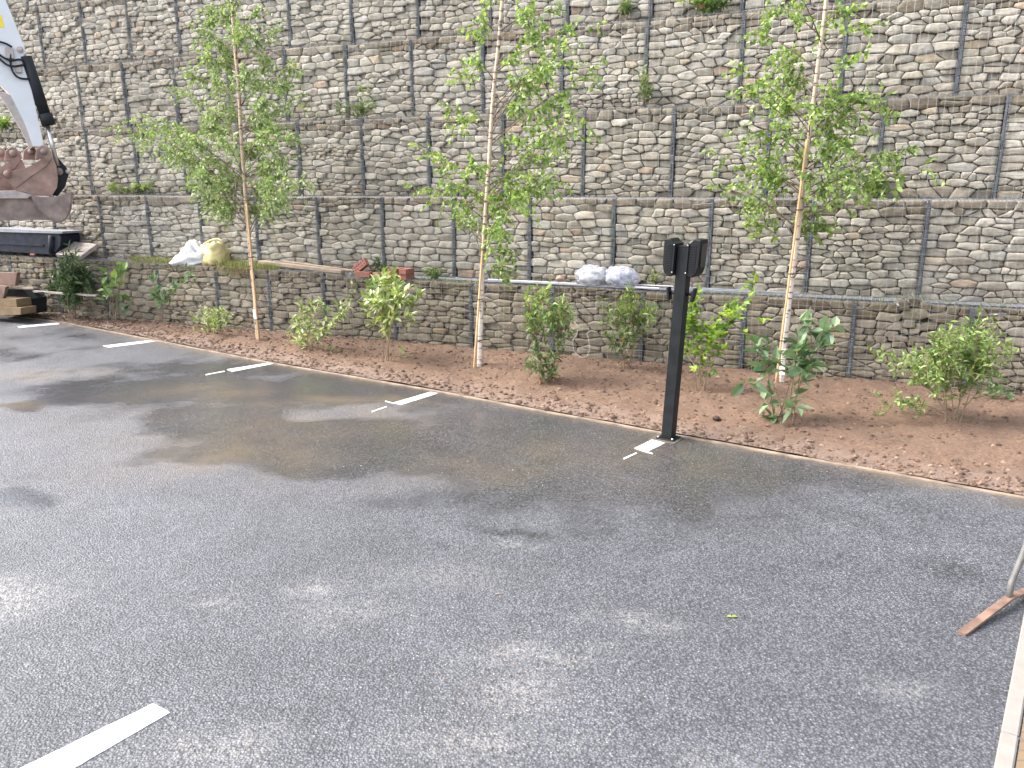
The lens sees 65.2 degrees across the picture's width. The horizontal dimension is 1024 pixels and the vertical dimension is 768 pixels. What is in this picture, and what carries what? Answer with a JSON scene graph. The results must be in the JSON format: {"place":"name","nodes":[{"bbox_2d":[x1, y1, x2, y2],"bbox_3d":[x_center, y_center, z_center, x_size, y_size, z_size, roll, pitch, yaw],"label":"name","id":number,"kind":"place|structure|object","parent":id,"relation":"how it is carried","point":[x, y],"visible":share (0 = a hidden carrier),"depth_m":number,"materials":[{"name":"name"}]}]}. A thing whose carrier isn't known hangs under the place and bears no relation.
{"place":"outdoors","nodes":[
{"label":"outdoors","id":0,"kind":"place"},
{"bbox_2d":[0,0,72,222],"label":"excavator","id":1,"kind":"object","parent":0,"point":[20,85],"visible":0.97,"depth_m":11.15,"materials":[{"name":"white paint"}]},
{"bbox_2d":[0,147,24,190],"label":"digging bucket","id":2,"kind":"object","parent":1,"relation":"in","point":[12,155],"visible":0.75,"depth_m":11.32,"materials":[{"name":"metal"}]},
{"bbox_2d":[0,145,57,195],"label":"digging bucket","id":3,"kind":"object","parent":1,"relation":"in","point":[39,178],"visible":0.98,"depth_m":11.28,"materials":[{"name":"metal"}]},
{"bbox_2d":[214,258,279,270],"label":"grass","id":4,"kind":"structure","parent":0,"point":[240,263],"depth_m":10.99,"materials":[{"name":"green plant"}]},
{"bbox_2d":[414,276,477,282],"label":"grass","id":5,"kind":"structure","parent":0,"point":[467,281],"depth_m":9.96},
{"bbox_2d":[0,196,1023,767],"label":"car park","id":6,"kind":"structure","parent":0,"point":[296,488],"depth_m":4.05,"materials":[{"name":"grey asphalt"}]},
{"bbox_2d":[0,305,35,315],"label":"timber sleeper","id":7,"kind":"object","parent":6,"relation":"on","point":[12,310],"visible":0.92,"depth_m":11.81,"materials":[{"name":"brown wood"}]},
{"bbox_2d":[0,297,31,306],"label":"timber sleeper","id":8,"kind":"object","parent":7,"relation":"on","point":[15,301],"visible":1,"depth_m":11.84,"materials":[{"name":"brown wood"}]},
{"bbox_2d":[0,285,8,297],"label":"brown board","id":9,"kind":"object","parent":8,"relation":"on","point":[3,290],"visible":1,"depth_m":11.85,"materials":[{"name":"wood"}]},
{"bbox_2d":[4,286,46,315],"bbox_3d":[-7.470,-1.263,12.255,0.698,0.444,0.250,6,15,22],"label":"dark crate","id":10,"kind":"object","parent":6,"relation":"on","point":[39,300],"visible":0.57,"depth_m":12.12,"materials":[{"name":"black plastic"}]},
{"bbox_2d":[8,287,38,288],"bbox_3d":[-7.295,-1.433,11.937,0.566,0.050,0.090,6,15,22],"label":"thin plank","id":11,"kind":"object","parent":10,"relation":"on","point":[23,287],"visible":0.83,"depth_m":11.87,"materials":[{"name":"wood"}]},
{"bbox_2d":[0,272,20,285],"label":"brown board","id":12,"kind":"object","parent":11,"relation":"on","point":[10,278],"visible":1,"depth_m":11.87,"materials":[{"name":"wood"}]},
{"bbox_2d":[33,290,98,295],"bbox_3d":[-6.896,-1.370,11.998,1.880,0.033,0.060,6,15,22],"label":"thin plank","id":13,"kind":"object","parent":10,"relation":"on","point":[52,292],"visible":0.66,"depth_m":11.89,"materials":[{"name":"brown wood"}]},
{"bbox_2d":[18,323,58,327],"bbox_3d":[-6.901,-0.857,11.669,0.514,0.004,0.169,-11,18,-38],"label":"parking line","id":14,"kind":"object","parent":6,"relation":"on","point":[38,325],"visible":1,"depth_m":11.63,"materials":[{"name":"paint"}]},
{"bbox_2d":[21,703,169,767],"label":"parking line","id":15,"kind":"object","parent":6,"relation":"on","point":[79,752],"visible":1,"depth_m":2.90,"materials":[{"name":"paint"}]},
{"bbox_2d":[104,340,154,347],"bbox_3d":[-4.924,-0.519,10.291,0.181,0.004,0.580,13,19,43],"label":"parking line","id":16,"kind":"object","parent":6,"relation":"on","point":[124,344],"visible":1,"depth_m":10.26,"materials":[{"name":"paint"}]},
{"bbox_2d":[227,363,270,371],"bbox_3d":[-2.938,-0.194,8.965,0.152,0.004,0.522,11,18,38],"label":"parking line","id":17,"kind":"object","parent":6,"relation":"on","point":[244,368],"visible":1,"depth_m":8.92,"materials":[{"name":"paint"}]},
{"bbox_2d":[394,392,437,404],"bbox_3d":[-0.915,0.135,7.624,0.112,0.004,0.521,10,17,35],"label":"parking line","id":18,"kind":"object","parent":6,"relation":"on","point":[411,399],"visible":1,"depth_m":7.61,"materials":[{"name":"paint"}]},
{"bbox_2d":[4,426,1005,767],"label":"grit","id":19,"kind":"object","parent":6,"relation":"on","point":[502,678],"visible":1,"depth_m":3.22,"materials":[{"name":"grey gravel"}]},
{"bbox_2d":[635,440,663,451],"bbox_3d":[1.066,0.480,6.216,0.122,0.004,0.301,11,17,37],"label":"parking line","id":20,"kind":"object","parent":6,"relation":"on","point":[648,445],"visible":1,"depth_m":6.22,"materials":[{"name":"paint"}]},
{"bbox_2d":[648,237,707,443],"bbox_3d":[1.283,-0.325,6.195,0.321,1.583,0.234,9,17,34],"label":"charging post","id":21,"kind":"object","parent":6,"relation":"on","point":[683,264],"visible":1,"depth_m":6.13,"materials":[{"name":"black plastic"}]},
{"bbox_2d":[957,542,1023,636],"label":"crowd barrier","id":22,"kind":"object","parent":6,"relation":"on","point":[1010,596],"visible":1,"depth_m":3.78,"materials":[{"name":"metal"}]},
{"bbox_2d":[994,731,1018,767],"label":"kerb","id":23,"kind":"structure","parent":6,"relation":"on","point":[1006,751],"depth_m":2.83,"materials":[{"name":"concrete"}]},
{"bbox_2d":[1001,624,1023,736],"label":"kerb","id":24,"kind":"structure","parent":6,"relation":"on","point":[1012,717],"depth_m":3.13,"materials":[{"name":"concrete"}]},
{"bbox_2d":[21,313,1023,494],"bbox_3d":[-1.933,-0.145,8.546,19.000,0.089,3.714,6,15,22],"label":"soil bed","id":25,"kind":"object","parent":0,"point":[1011,442],"visible":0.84,"depth_m":7.35,"materials":[{"name":"brown soil"}]},
{"bbox_2d":[37,241,96,317],"bbox_3d":[-6.540,-1.574,11.907,1.262,1.172,0.629,10,17,34],"label":"shrub","id":26,"kind":"object","parent":25,"relation":"on","point":[67,277],"visible":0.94,"depth_m":11.76,"materials":[{"name":"green plant"}]},
{"bbox_2d":[75,274,130,318],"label":"shrub","id":27,"kind":"object","parent":25,"relation":"on","point":[88,290],"visible":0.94,"depth_m":11.68,"materials":[{"name":"green plant"}]},
{"bbox_2d":[96,261,130,316],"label":"shrub","id":28,"kind":"object","parent":25,"relation":"on","point":[107,287],"visible":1,"depth_m":11.41,"materials":[{"name":"green plant"}]},
{"bbox_2d":[147,263,195,321],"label":"shrub","id":29,"kind":"object","parent":25,"relation":"on","point":[158,296],"visible":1,"depth_m":11.00,"materials":[{"name":"green plant"}]},
{"bbox_2d":[102,0,318,338],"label":"birch tree","id":30,"kind":"object","parent":25,"relation":"on","point":[266,125],"visible":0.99,"depth_m":9.61,"materials":[{"name":"green plant"}]},
{"bbox_2d":[189,304,233,332],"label":"shrub","id":31,"kind":"object","parent":25,"relation":"on","point":[216,319],"visible":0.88,"depth_m":10.54,"materials":[{"name":"green plant"}]},
{"bbox_2d":[245,203,259,340],"bbox_3d":[-3.252,-1.343,10.045,0.052,1.822,0.024,6,15,22],"label":"garden cane","id":32,"kind":"object","parent":25,"relation":"in","point":[249,237],"visible":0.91,"depth_m":10.02,"materials":[{"name":"brown wood"}]},
{"bbox_2d":[284,281,355,353],"bbox_3d":[-2.311,-0.773,9.481,1.160,0.921,0.538,11,18,39],"label":"shrub","id":33,"kind":"object","parent":25,"relation":"on","point":[329,325],"visible":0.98,"depth_m":9.49,"materials":[{"name":"green plant"}]},
{"bbox_2d":[357,264,425,360],"bbox_3d":[-1.341,-0.722,8.809,0.672,1.119,1.152,-12,18,-40],"label":"shrub","id":34,"kind":"object","parent":25,"relation":"on","point":[396,294],"visible":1,"depth_m":8.78,"materials":[{"name":"green plant"}]},
{"bbox_2d":[402,0,606,366],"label":"birch tree","id":35,"kind":"object","parent":25,"relation":"on","point":[485,199],"visible":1,"depth_m":7.96,"materials":[{"name":"green plant"}]},
{"bbox_2d":[473,227,484,367],"bbox_3d":[-0.353,-0.854,8.499,0.167,1.611,0.024,6,15,22],"label":"garden cane","id":36,"kind":"object","parent":35,"relation":"attached to","point":[479,294],"visible":0.85,"depth_m":8.48,"materials":[{"name":"brown wood"}]},
{"bbox_2d":[0,252,1023,393],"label":"gabion wall","id":37,"kind":"structure","parent":25,"relation":"on","point":[446,312],"depth_m":9.46,"materials":[{"name":"stone"}]},
{"bbox_2d":[0,227,83,253],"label":"plastic tub","id":38,"kind":"object","parent":37,"relation":"on","point":[31,240],"visible":0.93,"depth_m":12.38,"materials":[{"name":"black plastic"}]},
{"bbox_2d":[56,242,98,258],"bbox_3d":[-6.648,-2.044,12.234,0.606,0.246,0.313,7,15,26],"label":"paving slab","id":39,"kind":"object","parent":37,"relation":"on","point":[87,248],"depth_m":12.20,"materials":[{"name":"white concrete"}]},
{"bbox_2d":[127,255,172,263],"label":"grass","id":40,"kind":"structure","parent":37,"relation":"on","point":[155,259],"depth_m":11.69,"materials":[{"name":"green plant"}]},
{"bbox_2d":[169,239,203,265],"bbox_3d":[-4.557,-1.835,11.409,0.793,0.452,0.327,3,14,13],"label":"white sack","id":41,"kind":"object","parent":37,"relation":"on","point":[188,254],"visible":0.61,"depth_m":11.28,"materials":[{"name":"white plastic"}]},
{"bbox_2d":[197,238,229,265],"bbox_3d":[-4.223,-1.855,11.264,0.522,0.418,0.324,1,14,6],"label":"yellow sack","id":42,"kind":"object","parent":37,"relation":"on","point":[211,250],"visible":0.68,"depth_m":11.16,"materials":[{"name":"plastic"}]},
{"bbox_2d":[215,265,254,281],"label":"dry grass","id":43,"kind":"structure","parent":37,"relation":"on","point":[231,268],"depth_m":10.91,"materials":[{"name":"brown plant"}]},
{"bbox_2d":[258,260,344,273],"bbox_3d":[-2.834,-1.570,10.713,1.452,0.113,0.090,7,16,27],"label":"scaffold plank","id":44,"kind":"object","parent":37,"relation":"on","point":[307,267],"visible":0.9,"depth_m":10.64,"materials":[{"name":"brown wood"}]},
{"bbox_2d":[281,260,353,271],"bbox_3d":[-2.618,-1.591,10.788,1.200,0.104,0.060,6,15,24],"label":"scaffold plank","id":45,"kind":"object","parent":37,"relation":"on","point":[300,263],"visible":0.74,"depth_m":10.77,"materials":[{"name":"brown wood"}]},
{"bbox_2d":[355,271,372,276],"bbox_3d":[-1.891,-1.407,10.246,0.215,0.065,0.102,6,15,22],"label":"brick","id":46,"kind":"object","parent":37,"relation":"on","point":[362,273],"visible":0.92,"depth_m":10.21,"materials":[{"name":"red brick"}]},
{"bbox_2d":[353,258,368,271],"bbox_3d":[-1.941,-1.515,10.286,0.237,0.215,0.087,6,15,22],"label":"brick","id":47,"kind":"object","parent":46,"relation":"on","point":[362,264],"visible":0.99,"depth_m":10.25,"materials":[{"name":"brick"}]},
{"bbox_2d":[365,254,386,271],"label":"weed","id":48,"kind":"object","parent":37,"relation":"on","point":[378,265],"visible":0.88,"depth_m":10.26,"materials":[{"name":"green plant"}]},
{"bbox_2d":[372,271,388,277],"bbox_3d":[-1.657,-1.394,10.194,0.215,0.065,0.102,-10,17,-36],"label":"brick","id":49,"kind":"object","parent":37,"relation":"on","point":[374,273],"visible":0.22,"depth_m":10.13,"materials":[{"name":"red brick"}]},
{"bbox_2d":[389,267,404,273],"bbox_3d":[-1.452,-1.432,10.096,0.102,0.065,0.215,6,15,22],"label":"brick","id":50,"kind":"object","parent":37,"relation":"on","point":[396,271],"visible":0.62,"depth_m":10.02,"materials":[{"name":"red brick"}]},
{"bbox_2d":[399,273,413,279],"bbox_3d":[-1.323,-1.354,10.060,0.102,0.065,0.215,6,15,22],"label":"brick","id":51,"kind":"object","parent":37,"relation":"on","point":[407,276],"visible":0.74,"depth_m":9.98,"materials":[{"name":"red brick"}]},
{"bbox_2d":[399,268,413,274],"bbox_3d":[-1.320,-1.414,10.021,0.102,0.065,0.215,6,15,22],"label":"brick","id":52,"kind":"object","parent":51,"relation":"on","point":[404,271],"visible":1,"depth_m":9.94,"materials":[{"name":"red brick"}]},
{"bbox_2d":[421,264,443,280],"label":"weed","id":53,"kind":"object","parent":37,"relation":"on","point":[433,273],"visible":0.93,"depth_m":10.06,"materials":[{"name":"green plant"}]},
{"bbox_2d":[0,194,1023,304],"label":"gabion wall","id":54,"kind":"structure","parent":37,"relation":"on","point":[963,250],"depth_m":9.21,"materials":[{"name":"stone"}]},
{"bbox_2d":[104,178,155,194],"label":"weed","id":55,"kind":"object","parent":54,"relation":"on","point":[113,186],"visible":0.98,"depth_m":12.20,"materials":[{"name":"green plant"}]},
{"bbox_2d":[0,92,1023,198],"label":"gabion wall","id":56,"kind":"structure","parent":54,"relation":"on","point":[974,145],"depth_m":9.33,"materials":[{"name":"stone"}]},
{"bbox_2d":[0,115,12,131],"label":"weed","id":57,"kind":"object","parent":56,"relation":"on","point":[4,122],"visible":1,"depth_m":13.04,"materials":[{"name":"green plant"}]},
{"bbox_2d":[333,84,376,119],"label":"weed","id":58,"kind":"object","parent":56,"relation":"on","point":[361,109],"visible":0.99,"depth_m":10.62,"materials":[{"name":"green plant"}]},
{"bbox_2d":[0,0,1023,132],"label":"gabion wall","id":59,"kind":"structure","parent":56,"relation":"on","point":[922,48],"depth_m":9.47,"materials":[{"name":"stone"}]},
{"bbox_2d":[9,0,965,68],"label":"gabion wall","id":60,"kind":"structure","parent":59,"relation":"on","point":[82,32],"depth_m":11.39,"materials":[{"name":"stone"}]},
{"bbox_2d":[6,0,90,9],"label":"gabion wall","id":61,"kind":"structure","parent":60,"relation":"on","point":[12,4],"depth_m":13.49,"materials":[{"name":"stone"}]},
{"bbox_2d":[616,0,633,18],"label":"weed","id":62,"kind":"object","parent":60,"relation":"on","point":[626,8],"visible":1,"depth_m":9.44,"materials":[{"name":"green plant"}]},
{"bbox_2d":[637,64,653,104],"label":"weed","id":63,"kind":"object","parent":59,"relation":"attached to","point":[648,89],"visible":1,"depth_m":9.21,"materials":[{"name":"green plant"}]},
{"bbox_2d":[675,0,732,15],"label":"weed","id":64,"kind":"object","parent":59,"relation":"on","point":[710,5],"visible":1,"depth_m":9.04,"materials":[{"name":"green plant"}]},
{"bbox_2d":[645,268,659,284],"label":"weed","id":65,"kind":"object","parent":54,"relation":"on","point":[651,279],"visible":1,"depth_m":9.08,"materials":[{"name":"green plant"}]},
{"bbox_2d":[857,168,886,199],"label":"weed","id":66,"kind":"object","parent":54,"relation":"on","point":[876,176],"visible":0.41,"depth_m":8.26,"materials":[{"name":"green plant"}]},
{"bbox_2d":[488,279,576,283],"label":"plastic trim","id":67,"kind":"structure","parent":37,"relation":"on","point":[536,281],"depth_m":9.40,"materials":[{"name":"white plastic"}]},
{"bbox_2d":[555,275,565,281],"bbox_3d":[0.564,-1.228,9.327,0.126,0.079,0.098,0,14,0],"label":"rock","id":68,"kind":"object","parent":67,"relation":"on","point":[559,278],"visible":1,"depth_m":9.29,"materials":[{"name":"stone"}]},
{"bbox_2d":[501,281,586,285],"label":"plastic trim","id":69,"kind":"structure","parent":37,"relation":"on","point":[547,283],"depth_m":9.30,"materials":[{"name":"grey plastic"}]},
{"bbox_2d":[572,322,596,356],"bbox_3d":[0.830,-0.502,9.162,0.300,0.417,0.007,6,15,22],"label":"twine","id":70,"kind":"object","parent":37,"relation":"attached to","point":[588,338],"visible":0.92,"depth_m":9.17,"materials":[{"name":"beige fabric"}]},
{"bbox_2d":[576,264,609,285],"bbox_3d":[0.937,-1.256,9.189,0.423,0.240,0.326,0,14,0],"label":"plastic bag","id":71,"kind":"object","parent":37,"relation":"on","point":[595,276],"visible":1,"depth_m":9.10,"materials":[{"name":"grey plastic"}]},
{"bbox_2d":[605,266,640,287],"bbox_3d":[1.250,-1.225,9.061,0.412,0.242,0.333,0,14,0],"label":"plastic bag","id":72,"kind":"object","parent":37,"relation":"on","point":[620,277],"visible":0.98,"depth_m":8.99,"materials":[{"name":"grey plastic"}]},
{"bbox_2d":[634,286,659,288],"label":"plastic trim","id":73,"kind":"structure","parent":37,"relation":"on","point":[647,287],"depth_m":8.89,"materials":[{"name":"white plastic"}]},
{"bbox_2d":[635,284,672,286],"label":"plastic trim","id":74,"kind":"structure","parent":37,"relation":"on","point":[654,285],"depth_m":8.96,"materials":[{"name":"white plastic"}]},
{"bbox_2d":[689,289,754,292],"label":"plastic trim","id":75,"kind":"structure","parent":37,"relation":"on","point":[725,291],"depth_m":8.58,"materials":[{"name":"plastic"}]},
{"bbox_2d":[673,286,799,294],"bbox_3d":[2.400,-1.011,8.618,1.335,0.022,0.028,6,15,23],"label":"pipe","id":76,"kind":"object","parent":37,"relation":"on","point":[745,290],"depth_m":8.56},
{"bbox_2d":[706,292,1011,306],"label":"grass","id":77,"kind":"structure","parent":37,"relation":"on","point":[883,300],"depth_m":8.17,"materials":[{"name":"green plant"}]},
{"bbox_2d":[519,278,578,383],"bbox_3d":[0.285,-0.525,7.897,0.742,1.140,0.670,-12,18,-40],"label":"shrub","id":78,"kind":"object","parent":25,"relation":"on","point":[552,326],"visible":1,"depth_m":7.86,"materials":[{"name":"green plant"}]},
{"bbox_2d":[595,281,662,368],"bbox_3d":[1.255,-0.595,8.468,0.721,1.006,0.675,0,14,0],"label":"shrub","id":79,"kind":"object","parent":25,"relation":"on","point":[627,314],"visible":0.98,"depth_m":8.49,"materials":[{"name":"green plant"}]},
{"bbox_2d":[683,283,753,392],"bbox_3d":[1.841,-0.405,7.524,0.822,1.084,0.633,8,16,30],"label":"shrub","id":80,"kind":"object","parent":25,"relation":"on","point":[710,336],"visible":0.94,"depth_m":7.46,"materials":[{"name":"green plant"}]},
{"bbox_2d":[740,271,771,372],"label":"shrub","id":81,"kind":"object","parent":25,"relation":"on","point":[761,320],"visible":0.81,"depth_m":8.28,"materials":[{"name":"green plant"}]},
{"bbox_2d":[731,307,845,423],"bbox_3d":[2.292,-0.143,6.641,0.854,0.998,0.528,5,15,19],"label":"shrub","id":82,"kind":"object","parent":25,"relation":"on","point":[806,366],"visible":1,"depth_m":6.62,"materials":[{"name":"green plant"}]},
{"bbox_2d":[701,0,944,381],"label":"birch tree","id":83,"kind":"object","parent":25,"relation":"on","point":[787,106],"visible":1,"depth_m":7.35,"materials":[{"name":"green plant"}]},
{"bbox_2d":[775,140,807,382],"bbox_3d":[2.679,-1.083,7.707,0.128,2.432,0.024,6,15,22],"label":"garden cane","id":84,"kind":"object","parent":83,"relation":"attached to","point":[793,246],"visible":0.81,"depth_m":7.66,"materials":[{"name":"brown wood"}]},
{"bbox_2d":[867,306,1018,422],"bbox_3d":[3.467,-0.139,6.585,1.102,1.019,1.042,10,17,35],"label":"shrub","id":85,"kind":"object","parent":25,"relation":"on","point":[948,350],"visible":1,"depth_m":6.46,"materials":[{"name":"green plant"}]},
{"bbox_2d":[981,380,1015,398],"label":"shrub","id":86,"kind":"object","parent":25,"relation":"on","point":[1009,395],"visible":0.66,"depth_m":7.34,"materials":[{"name":"green plant"}]},
{"bbox_2d":[1016,719,1023,767],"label":"pavement","id":87,"kind":"structure","parent":0,"point":[1020,761],"depth_m":2.83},
{"label":"ground","id":88,"kind":"structure","parent":0,"visible":0},
{"bbox_2d":[10,316,1023,499],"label":"kerb","id":89,"kind":"structure","parent":88,"relation":"on","point":[763,450],"depth_m":6.78,"materials":[{"name":"grey concrete"}]}
]}

